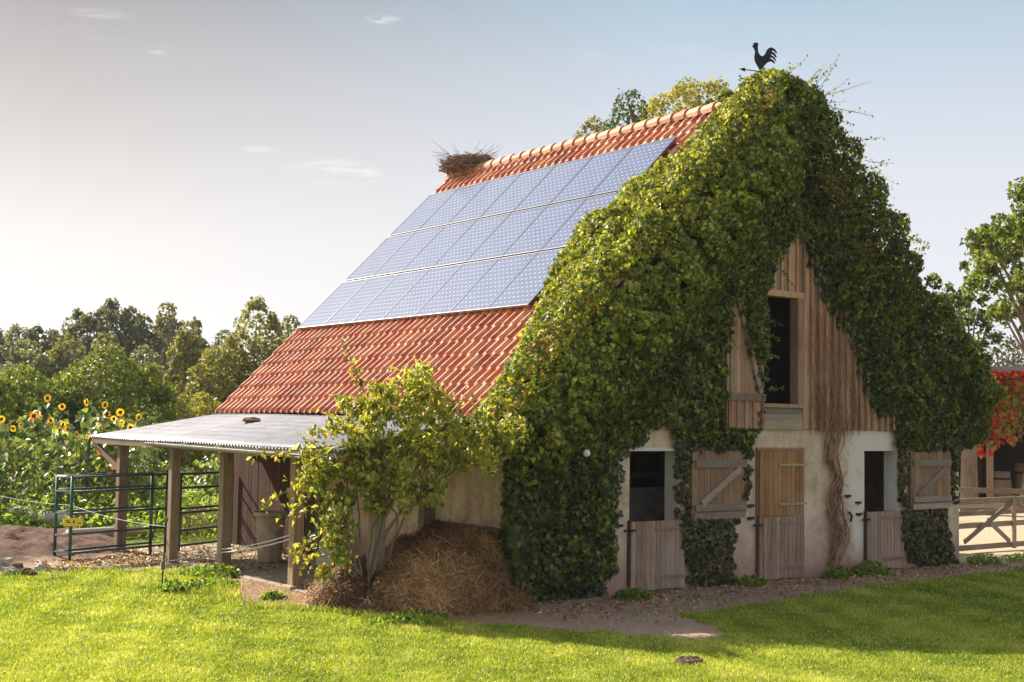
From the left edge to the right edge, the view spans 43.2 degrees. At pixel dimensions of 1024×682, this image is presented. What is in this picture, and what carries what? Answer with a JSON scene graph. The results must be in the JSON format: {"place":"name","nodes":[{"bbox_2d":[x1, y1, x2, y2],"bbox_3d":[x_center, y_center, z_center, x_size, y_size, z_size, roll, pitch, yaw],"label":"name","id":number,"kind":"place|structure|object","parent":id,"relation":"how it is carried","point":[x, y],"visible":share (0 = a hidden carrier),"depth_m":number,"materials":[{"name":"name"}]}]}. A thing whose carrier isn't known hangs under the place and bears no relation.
{"place":"outdoors","nodes":[
{"label":"outdoors","id":0,"kind":"place"},
{"bbox_2d":[33,550,164,570],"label":"gravel","id":1,"kind":"structure","parent":0,"point":[102,566],"depth_m":21.44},
{"bbox_2d":[53,472,167,560],"bbox_3d":[-7.067,3.089,22.881,0.557,1.474,2.177,-2,-4,34],"label":"pipe pen","id":2,"kind":"object","parent":1,"relation":"on","point":[71,491],"visible":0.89,"depth_m":22.69,"materials":[{"name":"green metal"}]},
{"bbox_2d":[127,543,334,593],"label":"paving","id":3,"kind":"structure","parent":0,"point":[269,575],"depth_m":21.42,"materials":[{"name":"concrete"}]},
{"bbox_2d":[32,543,334,590],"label":"leaf litter","id":4,"kind":"object","parent":3,"relation":"on","point":[129,560],"visible":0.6,"depth_m":22.06,"materials":[{"name":"plant"}]},
{"bbox_2d":[178,471,233,550],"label":"pipe gate","id":5,"kind":"structure","parent":3,"relation":"on","point":[197,507],"depth_m":24.28,"materials":[{"name":"green metal"}]},
{"bbox_2d":[253,510,287,562],"bbox_3d":[-4.173,3.373,22.284,0.600,0.865,0.600,3,-4,-37],"label":"plastic bin","id":6,"kind":"object","parent":3,"relation":"on","point":[268,527],"visible":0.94,"depth_m":22.09,"materials":[{"name":"plastic"}]},
{"bbox_2d":[0,447,1023,681],"bbox_3d":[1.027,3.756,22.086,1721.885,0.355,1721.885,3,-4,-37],"label":"ground","id":7,"kind":"structure","parent":0,"point":[25,544],"depth_m":18.87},
{"bbox_2d":[0,416,24,508],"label":"sunflower","id":8,"kind":"object","parent":7,"relation":"on","point":[4,437],"visible":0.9,"depth_m":29.54,"materials":[{"name":"green plant"}]},
{"bbox_2d":[0,323,29,383],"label":"tree","id":9,"kind":"object","parent":7,"relation":"on","point":[14,331],"visible":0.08,"depth_m":94.31,"materials":[{"name":"green plant"}]},
{"bbox_2d":[0,372,30,451],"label":"round tree","id":10,"kind":"object","parent":7,"relation":"on","point":[10,410],"visible":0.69,"depth_m":39.91,"materials":[{"name":"green plant"}]},
{"bbox_2d":[7,412,50,506],"bbox_3d":[-11.606,2.968,31.116,1.008,2.576,0.873,2,-2,21],"label":"sunflower","id":11,"kind":"object","parent":7,"relation":"on","point":[35,427],"visible":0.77,"depth_m":31.02,"materials":[{"name":"green plant"}]},
{"bbox_2d":[0,339,64,419],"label":"tree","id":12,"kind":"object","parent":7,"relation":"on","point":[51,368],"visible":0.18,"depth_m":75.50,"materials":[{"name":"green plant"}]},
{"bbox_2d":[12,433,54,507],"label":"sunflower","id":13,"kind":"object","parent":7,"relation":"on","point":[33,472],"visible":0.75,"depth_m":30.33,"materials":[{"name":"green plant"}]},
{"bbox_2d":[0,362,80,489],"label":"round tree","id":14,"kind":"object","parent":7,"relation":"on","point":[34,387],"visible":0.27,"depth_m":41.41,"materials":[{"name":"green plant"}]},
{"bbox_2d":[22,394,62,505],"bbox_3d":[-11.550,2.803,31.880,0.920,3.004,0.969,-2,-4,35],"label":"sunflower","id":15,"kind":"object","parent":7,"relation":"on","point":[35,404],"visible":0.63,"depth_m":31.83,"materials":[{"name":"green plant"}]},
{"bbox_2d":[0,504,86,527],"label":"clump","id":16,"kind":"object","parent":7,"relation":"on","point":[48,517],"visible":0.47,"depth_m":28.73,"materials":[{"name":"green plant"}]},
{"bbox_2d":[21,324,74,393],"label":"tree","id":17,"kind":"object","parent":7,"relation":"on","point":[52,335],"visible":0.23,"depth_m":89.07,"materials":[{"name":"green plant"}]},
{"bbox_2d":[33,417,67,498],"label":"sunflower","id":18,"kind":"object","parent":7,"relation":"on","point":[47,434],"visible":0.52,"depth_m":31.50,"materials":[{"name":"green plant"}]},
{"bbox_2d":[39,421,81,510],"bbox_3d":[-10.105,2.967,28.985,0.772,2.367,0.895,0,-4,9],"label":"sunflower","id":19,"kind":"object","parent":7,"relation":"on","point":[68,431],"visible":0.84,"depth_m":29.06,"materials":[{"name":"green plant"}]},
{"bbox_2d":[41,437,84,511],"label":"sunflower","id":20,"kind":"object","parent":7,"relation":"on","point":[58,470],"visible":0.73,"depth_m":28.92,"materials":[{"name":"green plant"}]},
{"bbox_2d":[33,333,97,384],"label":"tree","id":21,"kind":"object","parent":7,"relation":"on","point":[59,354],"visible":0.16,"depth_m":77.04,"materials":[{"name":"green plant"}]},
{"bbox_2d":[59,430,93,516],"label":"sunflower","id":22,"kind":"object","parent":7,"relation":"on","point":[77,451],"visible":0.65,"depth_m":29.40,"materials":[{"name":"green plant"}]},
{"bbox_2d":[64,430,102,515],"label":"sunflower","id":23,"kind":"object","parent":7,"relation":"on","point":[83,468],"visible":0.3,"depth_m":30.07,"materials":[{"name":"green plant"}]},
{"bbox_2d":[72,398,99,505],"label":"sunflower","id":24,"kind":"object","parent":7,"relation":"on","point":[81,418],"visible":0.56,"depth_m":30.68,"materials":[{"name":"green plant"}]},
{"bbox_2d":[65,308,120,386],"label":"tree","id":25,"kind":"object","parent":7,"relation":"on","point":[88,323],"visible":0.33,"depth_m":87.48,"materials":[{"name":"green plant"}]},
{"bbox_2d":[84,413,116,523],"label":"sunflower","id":26,"kind":"object","parent":7,"relation":"on","point":[89,422],"visible":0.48,"depth_m":29.84,"materials":[{"name":"green plant"}]},
{"bbox_2d":[92,444,116,525],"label":"sunflower","id":27,"kind":"object","parent":7,"relation":"on","point":[111,468],"visible":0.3,"depth_m":29.20,"materials":[{"name":"green plant"}]},
{"bbox_2d":[65,525,147,536],"bbox_3d":[-8.154,3.862,26.030,0.240,0.228,1.746,-2,-5,40],"label":"fallen log","id":28,"kind":"object","parent":7,"relation":"on","point":[134,533],"visible":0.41,"depth_m":25.97,"materials":[{"name":"grey wood"}]},
{"bbox_2d":[79,330,134,427],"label":"tree","id":29,"kind":"object","parent":7,"relation":"on","point":[101,339],"visible":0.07,"depth_m":73.60,"materials":[{"name":"green plant"}]},
{"bbox_2d":[0,472,218,541],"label":"undergrowth","id":30,"kind":"object","parent":7,"relation":"on","point":[190,496],"visible":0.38,"depth_m":28.25,"materials":[{"name":"green plant"}]},
{"bbox_2d":[47,344,178,473],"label":"round tree","id":31,"kind":"object","parent":7,"relation":"on","point":[129,378],"visible":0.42,"depth_m":43.12,"materials":[{"name":"green plant"}]},
{"bbox_2d":[96,418,132,523],"bbox_3d":[-9.178,2.975,29.577,0.912,2.453,0.784,-2,-4,35],"label":"sunflower","id":32,"kind":"object","parent":7,"relation":"on","point":[112,452],"visible":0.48,"depth_m":29.52,"materials":[{"name":"green plant"}]},
{"bbox_2d":[90,297,144,379],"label":"tree","id":33,"kind":"object","parent":7,"relation":"on","point":[125,323],"visible":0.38,"depth_m":91.47,"materials":[{"name":"green plant"}]},
{"bbox_2d":[119,414,157,513],"bbox_3d":[-8.710,2.974,30.345,0.944,2.564,0.827,0,-4,21],"label":"sunflower","id":34,"kind":"object","parent":7,"relation":"on","point":[140,424],"visible":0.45,"depth_m":30.37,"materials":[{"name":"green plant"}]},
{"bbox_2d":[127,446,158,516],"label":"sunflower","id":35,"kind":"object","parent":7,"relation":"on","point":[137,457],"visible":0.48,"depth_m":29.14,"materials":[{"name":"green plant"}]},
{"bbox_2d":[128,312,167,377],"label":"tree","id":36,"kind":"object","parent":7,"relation":"on","point":[159,345],"visible":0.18,"depth_m":93.56,"materials":[{"name":"green plant"}]},
{"bbox_2d":[132,447,163,517],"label":"sunflower","id":37,"kind":"object","parent":7,"relation":"on","point":[159,469],"visible":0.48,"depth_m":29.71,"materials":[{"name":"green plant"}]},
{"bbox_2d":[130,344,171,420],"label":"tree","id":38,"kind":"object","parent":7,"relation":"on","point":[154,357],"visible":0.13,"depth_m":79.81,"materials":[{"name":"green plant"}]},
{"bbox_2d":[125,405,188,487],"bbox_3d":[-11.275,3.587,39.994,2.124,3.232,2.205,3,-4,-37],"label":"tree","id":39,"kind":"object","parent":7,"relation":"on","point":[163,456],"visible":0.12,"depth_m":39.85,"materials":[{"name":"green plant"}]},
{"bbox_2d":[145,301,185,384],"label":"tree","id":40,"kind":"object","parent":7,"relation":"on","point":[167,330],"visible":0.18,"depth_m":99.33,"materials":[{"name":"green plant"}]},
{"bbox_2d":[157,578,190,592],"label":"weed clump","id":41,"kind":"object","parent":7,"relation":"on","point":[172,586],"visible":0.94,"depth_m":18.38,"materials":[{"name":"green plant"}]},
{"bbox_2d":[163,320,208,467],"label":"poplar","id":42,"kind":"object","parent":7,"relation":"on","point":[181,356],"visible":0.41,"depth_m":59.52,"materials":[{"name":"green plant"}]},
{"bbox_2d":[175,391,221,484],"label":"tree","id":43,"kind":"object","parent":7,"relation":"on","point":[192,411],"visible":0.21,"depth_m":43.48,"materials":[{"name":"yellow plant"}]},
{"bbox_2d":[181,502,217,536],"bbox_3d":[-6.435,3.802,27.754,0.066,0.666,2.875,-1,-4,26],"label":"picket fence","id":44,"kind":"object","parent":7,"relation":"on","point":[189,522],"visible":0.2,"depth_m":27.32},
{"bbox_2d":[177,562,240,578],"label":"weed clump","id":45,"kind":"object","parent":7,"relation":"on","point":[220,568],"visible":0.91,"depth_m":20.19,"materials":[{"name":"green plant"}]},
{"bbox_2d":[178,575,241,589],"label":"weed clump","id":46,"kind":"object","parent":7,"relation":"on","point":[203,582],"visible":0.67,"depth_m":18.92,"materials":[{"name":"green plant"}]},
{"bbox_2d":[181,345,251,476],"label":"birch","id":47,"kind":"object","parent":7,"relation":"on","point":[213,385],"visible":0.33,"depth_m":49.39,"materials":[{"name":"green plant"}]},
{"bbox_2d":[215,295,286,384],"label":"birch","id":48,"kind":"object","parent":7,"relation":"on","point":[257,352],"visible":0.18,"depth_m":51.45,"materials":[{"name":"green plant"}]},
{"bbox_2d":[87,412,474,590],"bbox_3d":[-4.115,2.498,21.292,2.726,2.653,9.575,3,-4,-37],"label":"lean to shed","id":49,"kind":"object","parent":7,"relation":"on","point":[227,435],"visible":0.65,"depth_m":20.98,"materials":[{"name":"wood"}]},
{"bbox_2d":[246,339,533,590],"bbox_3d":[-1.640,1.798,17.094,3.848,3.672,1.084,1,-3,2],"label":"climbing rose bush","id":50,"kind":"object","parent":7,"relation":"on","point":[419,395],"visible":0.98,"depth_m":16.99,"materials":[{"name":"green plant"}]},
{"bbox_2d":[220,577,597,626],"bbox_3d":[-1.872,3.576,17.652,3.509,0.187,6.583,3,-4,-37],"label":"loose straw","id":51,"kind":"object","parent":7,"relation":"on","point":[456,616],"visible":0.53,"depth_m":16.91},
{"bbox_2d":[374,607,447,626],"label":"weed clump","id":52,"kind":"object","parent":7,"relation":"on","point":[413,613],"visible":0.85,"depth_m":15.94,"materials":[{"name":"green plant"}]},
{"bbox_2d":[301,518,536,616],"bbox_3d":[-1.317,3.065,17.436,3.120,1.248,3.800,3,-4,-37],"label":"straw heap","id":53,"kind":"object","parent":7,"relation":"on","point":[449,569],"visible":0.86,"depth_m":16.96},
{"bbox_2d":[0,560,1023,681],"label":"grass","id":54,"kind":"structure","parent":7,"relation":"on","point":[74,662],"depth_m":14.71,"materials":[{"name":"plant"}]},
{"bbox_2d":[0,572,1023,681],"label":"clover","id":55,"kind":"object","parent":7,"relation":"on","point":[593,672],"visible":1,"depth_m":14.72,"materials":[{"name":"green plant"}]},
{"bbox_2d":[573,115,606,137],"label":"tall tree","id":56,"kind":"object","parent":7,"relation":"on","point":[592,127],"visible":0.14,"depth_m":49.73,"materials":[{"name":"green plant"}]},
{"bbox_2d":[215,86,984,600],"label":"barn","id":57,"kind":"structure","parent":7,"relation":"on","point":[783,528],"depth_m":21.76,"materials":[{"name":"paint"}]},
{"bbox_2d":[304,462,315,557],"bbox_3d":[-3.512,2.866,22.802,0.011,1.980,0.560,3,-4,-37],"label":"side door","id":58,"kind":"structure","parent":57,"relation":"in","point":[308,526],"depth_m":22.85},
{"bbox_2d":[435,139,498,174],"bbox_3d":[-0.965,-4.005,28.599,1.532,0.737,1.903,3,-4,-37],"label":"stork nest","id":59,"kind":"object","parent":57,"relation":"on","point":[449,165],"visible":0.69,"depth_m":28.21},
{"bbox_2d":[624,520,684,590],"bbox_3d":[2.142,3.216,19.446,1.253,1.050,0.109,3,-4,-37],"label":"lower door","id":60,"kind":"structure","parent":57,"relation":"in","point":[655,555],"depth_m":19.45,"materials":[{"name":"wood"}]},
{"bbox_2d":[672,445,754,586],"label":"ivy column","id":61,"kind":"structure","parent":57,"relation":"attached to","point":[712,562],"depth_m":19.97,"materials":[{"name":"green plant"}]},
{"bbox_2d":[690,451,747,519],"bbox_3d":[3.263,2.260,20.316,1.213,1.060,0.077,3,-4,-37],"label":"upper door","id":62,"kind":"structure","parent":57,"relation":"in","point":[717,484],"depth_m":20.27,"materials":[{"name":"brown wood"}]},
{"bbox_2d":[477,54,1007,602],"bbox_3d":[4.296,-0.558,21.748,12.476,9.080,2.946,3,-4,-37],"label":"climbing ivy","id":63,"kind":"object","parent":57,"relation":"attached to","point":[671,306],"visible":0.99,"depth_m":19.90,"materials":[{"name":"green plant"}]},
{"bbox_2d":[726,288,765,428],"bbox_3d":[3.755,0.269,20.745,0.880,2.260,0.067,3,-4,-37],"label":"loft door","id":64,"kind":"structure","parent":57,"relation":"in","point":[746,403],"depth_m":20.69,"materials":[{"name":"wood"}]},
{"bbox_2d":[738,42,776,82],"bbox_3d":[4.206,-4.521,21.929,0.734,1.100,0.051,1,-3,-2],"label":"weathervane","id":65,"kind":"object","parent":57,"relation":"on","point":[762,61],"visible":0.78,"depth_m":21.94,"materials":[{"name":"metal"}]},
{"bbox_2d":[753,515,804,579],"bbox_3d":[4.356,3.361,21.096,1.243,1.030,0.109,3,-4,-37],"label":"lower door","id":66,"kind":"structure","parent":57,"relation":"in","point":[780,539],"depth_m":21.12,"materials":[{"name":"wood"}]},
{"bbox_2d":[758,451,806,515],"bbox_3d":[4.450,2.329,21.228,1.110,1.050,0.063,3,-4,-37],"label":"upper door","id":67,"kind":"structure","parent":57,"relation":"in","point":[780,473],"depth_m":21.18,"materials":[{"name":"wood"}]},
{"bbox_2d":[807,274,873,571],"bbox_3d":[5.658,1.329,22.133,1.838,5.304,0.113,3,-4,-37],"label":"bare vine","id":68,"kind":"object","parent":57,"relation":"attached to","point":[835,508],"visible":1,"depth_m":21.95,"materials":[{"name":"brown plant"}]},
{"bbox_2d":[862,510,903,568],"bbox_3d":[6.519,3.493,22.707,1.183,1.030,0.109,3,-4,-37],"label":"lower door","id":69,"kind":"structure","parent":57,"relation":"in","point":[883,533],"depth_m":22.73,"materials":[{"name":"wood"}]},
{"bbox_2d":[897,439,961,566],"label":"ivy column","id":70,"kind":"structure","parent":57,"relation":"attached to","point":[929,539],"depth_m":23.34,"materials":[{"name":"green plant"}]},
{"bbox_2d":[909,452,951,509],"bbox_3d":[7.644,2.542,23.579,1.193,1.030,0.077,3,-4,-37],"label":"upper door","id":71,"kind":"structure","parent":57,"relation":"in","point":[930,474],"depth_m":23.53,"materials":[{"name":"brown wood"}]},
{"bbox_2d":[602,88,647,130],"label":"tall tree","id":72,"kind":"object","parent":7,"relation":"on","point":[633,116],"visible":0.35,"depth_m":45.72,"materials":[{"name":"green plant"}]},
{"bbox_2d":[614,587,650,600],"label":"weed clump","id":73,"kind":"object","parent":7,"relation":"on","point":[632,594],"visible":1,"depth_m":18.54,"materials":[{"name":"green plant"}]},
{"bbox_2d":[637,75,733,120],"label":"tall tree","id":74,"kind":"object","parent":7,"relation":"on","point":[675,94],"visible":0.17,"depth_m":46.97,"materials":[{"name":"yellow plant"}]},
{"bbox_2d":[525,561,1023,631],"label":"gravel strip","id":75,"kind":"object","parent":7,"relation":"on","point":[794,584],"visible":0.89,"depth_m":19.61,"materials":[{"name":"gravel"}]},
{"bbox_2d":[821,564,852,578],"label":"weed clump","id":76,"kind":"object","parent":7,"relation":"on","point":[828,572],"visible":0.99,"depth_m":21.36,"materials":[{"name":"green plant"}]},
{"bbox_2d":[851,559,892,576],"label":"weed clump","id":77,"kind":"object","parent":7,"relation":"on","point":[865,567],"visible":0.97,"depth_m":21.84,"materials":[{"name":"green plant"}]},
{"bbox_2d":[929,260,1002,510],"bbox_3d":[13.143,1.332,37.559,2.127,7.595,3.325,0,-4,18],"label":"thin tree","id":78,"kind":"object","parent":7,"relation":"on","point":[969,472],"visible":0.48,"depth_m":37.66,"materials":[{"name":"green plant"}]},
{"bbox_2d":[959,176,1023,356],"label":"maple tree","id":79,"kind":"object","parent":7,"relation":"on","point":[1005,249],"visible":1,"depth_m":32.75,"materials":[{"name":"green plant"}]},
{"bbox_2d":[959,496,1023,550],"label":"timber gate","id":80,"kind":"structure","parent":7,"relation":"on","point":[1014,501],"depth_m":26.50,"materials":[{"name":"brown wood"}]},
{"bbox_2d":[959,487,1023,508],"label":"rail fence","id":81,"kind":"object","parent":7,"relation":"on","point":[991,490],"depth_m":34.42,"materials":[{"name":"brown wood"}]},
{"bbox_2d":[959,366,1023,508],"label":"outbuilding","id":82,"kind":"structure","parent":7,"relation":"on","point":[1006,457],"depth_m":45.29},
{"bbox_2d":[977,370,1023,458],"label":"virginia creeper","id":83,"kind":"object","parent":82,"relation":"hanging from","point":[1013,382],"visible":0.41,"depth_m":39.50,"materials":[{"name":"red plant"}]},
{"bbox_2d":[973,330,1023,365],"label":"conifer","id":84,"kind":"object","parent":7,"relation":"on","point":[1008,361],"visible":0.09,"depth_m":57.15,"materials":[{"name":"green plant"}]},
{"bbox_2d":[994,471,1011,496],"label":"barrel","id":85,"kind":"object","parent":7,"relation":"on","point":[1002,479],"visible":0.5,"depth_m":40.64,"materials":[{"name":"wood"}]},
{"bbox_2d":[0,0,1023,365],"label":"sky","id":86,"kind":"structure","parent":0,"point":[204,158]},
{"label":"panel rails","id":87,"kind":"object","parent":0,"visible":0},
{"bbox_2d":[297,278,368,328],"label":"solar panel","id":88,"kind":"object","parent":87,"relation":"attached to","point":[331,304],"visible":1,"depth_m":26.13,"materials":[{"name":"glass"}]},
{"bbox_2d":[324,274,397,326],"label":"solar panel","id":89,"kind":"object","parent":87,"relation":"attached to","point":[357,303],"visible":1,"depth_m":25.24,"materials":[{"name":"glass"}]},
{"bbox_2d":[344,232,414,281],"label":"solar panel","id":90,"kind":"object","parent":87,"relation":"attached to","point":[378,257],"visible":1,"depth_m":26.83,"materials":[{"name":"glass"}]},
{"bbox_2d":[351,269,428,323],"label":"solar panel","id":91,"kind":"object","parent":87,"relation":"attached to","point":[390,295],"visible":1,"depth_m":24.36,"materials":[{"name":"glass"}]},
{"bbox_2d":[371,226,443,277],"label":"solar panel","id":92,"kind":"object","parent":87,"relation":"attached to","point":[406,252],"visible":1,"depth_m":25.94,"materials":[{"name":"glass"}]},
{"bbox_2d":[382,264,461,320],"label":"solar panel","id":93,"kind":"object","parent":87,"relation":"attached to","point":[418,295],"visible":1,"depth_m":23.48,"materials":[{"name":"glass"}]},
{"bbox_2d":[389,188,457,236],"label":"solar panel","id":94,"kind":"object","parent":87,"relation":"attached to","point":[417,218],"visible":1,"depth_m":27.53,"materials":[{"name":"glass"}]},
{"bbox_2d":[401,220,475,272],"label":"solar panel","id":95,"kind":"object","parent":87,"relation":"attached to","point":[437,247],"visible":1,"depth_m":25.06,"materials":[{"name":"glass"}]},
{"bbox_2d":[417,181,487,230],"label":"solar panel","id":96,"kind":"object","parent":87,"relation":"attached to","point":[451,206],"visible":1,"depth_m":26.64,"materials":[{"name":"glass"}]},
{"bbox_2d":[414,258,497,317],"bbox_3d":[-0.971,-0.926,22.621,1.092,0.041,1.439,-4,39,53],"label":"solar panel","id":97,"kind":"object","parent":87,"relation":"attached to","point":[453,290],"visible":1,"depth_m":22.60,"materials":[{"name":"glass"}]},
{"bbox_2d":[431,213,509,267],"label":"solar panel","id":98,"kind":"object","parent":87,"relation":"attached to","point":[469,241],"visible":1,"depth_m":24.18,"materials":[{"name":"glass"}]},
{"bbox_2d":[447,173,520,224],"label":"solar panel","id":99,"kind":"object","parent":87,"relation":"attached to","point":[483,199],"visible":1,"depth_m":25.76,"materials":[{"name":"glass"}]},
{"bbox_2d":[449,252,536,313],"bbox_3d":[-0.312,-0.969,21.740,1.092,0.041,1.439,-4,39,53],"label":"solar panel","id":100,"kind":"object","parent":87,"relation":"attached to","point":[491,284],"visible":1,"depth_m":21.72,"materials":[{"name":"glass"}]},
{"bbox_2d":[465,206,546,262],"bbox_3d":[-0.103,-1.916,23.318,1.092,0.041,1.439,-4,39,53],"label":"solar panel","id":101,"kind":"object","parent":87,"relation":"attached to","point":[506,233],"visible":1,"depth_m":23.30,"materials":[{"name":"glass"}]},
{"bbox_2d":[479,165,554,218],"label":"solar panel","id":102,"kind":"object","parent":87,"relation":"attached to","point":[516,192],"visible":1,"depth_m":24.88,"materials":[{"name":"glass"}]},
{"bbox_2d":[487,248,566,309],"bbox_3d":[0.346,-1.012,20.860,1.092,0.041,1.439,-4,39,53],"label":"solar panel","id":103,"kind":"object","parent":87,"relation":"attached to","point":[524,287],"visible":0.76,"depth_m":20.87,"materials":[{"name":"glass"}]},
{"bbox_2d":[501,198,585,257],"bbox_3d":[0.555,-1.960,22.438,1.092,0.041,1.439,-4,39,53],"label":"solar panel","id":104,"kind":"object","parent":87,"relation":"attached to","point":[541,229],"visible":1,"depth_m":22.42,"materials":[{"name":"glass"}]},
{"bbox_2d":[513,156,592,211],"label":"solar panel","id":105,"kind":"object","parent":87,"relation":"attached to","point":[552,184],"visible":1,"depth_m":24.00,"materials":[{"name":"glass"}]},
{"bbox_2d":[539,191,618,251],"bbox_3d":[1.213,-2.003,21.558,1.092,0.041,1.439,-4,39,53],"label":"solar panel","id":106,"kind":"object","parent":87,"relation":"attached to","point":[560,237],"visible":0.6,"depth_m":21.73,"materials":[{"name":"glass"}]},
{"bbox_2d":[549,147,631,204],"bbox_3d":[1.422,-2.950,23.135,1.092,0.040,1.439,-4,39,53],"label":"solar panel","id":107,"kind":"object","parent":87,"relation":"attached to","point":[590,176],"visible":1,"depth_m":23.11,"materials":[{"name":"glass"}]},
{"bbox_2d":[589,136,676,196],"bbox_3d":[2.080,-2.994,22.255,1.092,0.040,1.439,-4,39,53],"label":"solar panel","id":108,"kind":"object","parent":87,"relation":"attached to","point":[635,160],"visible":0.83,"depth_m":22.26,"materials":[{"name":"glass"}]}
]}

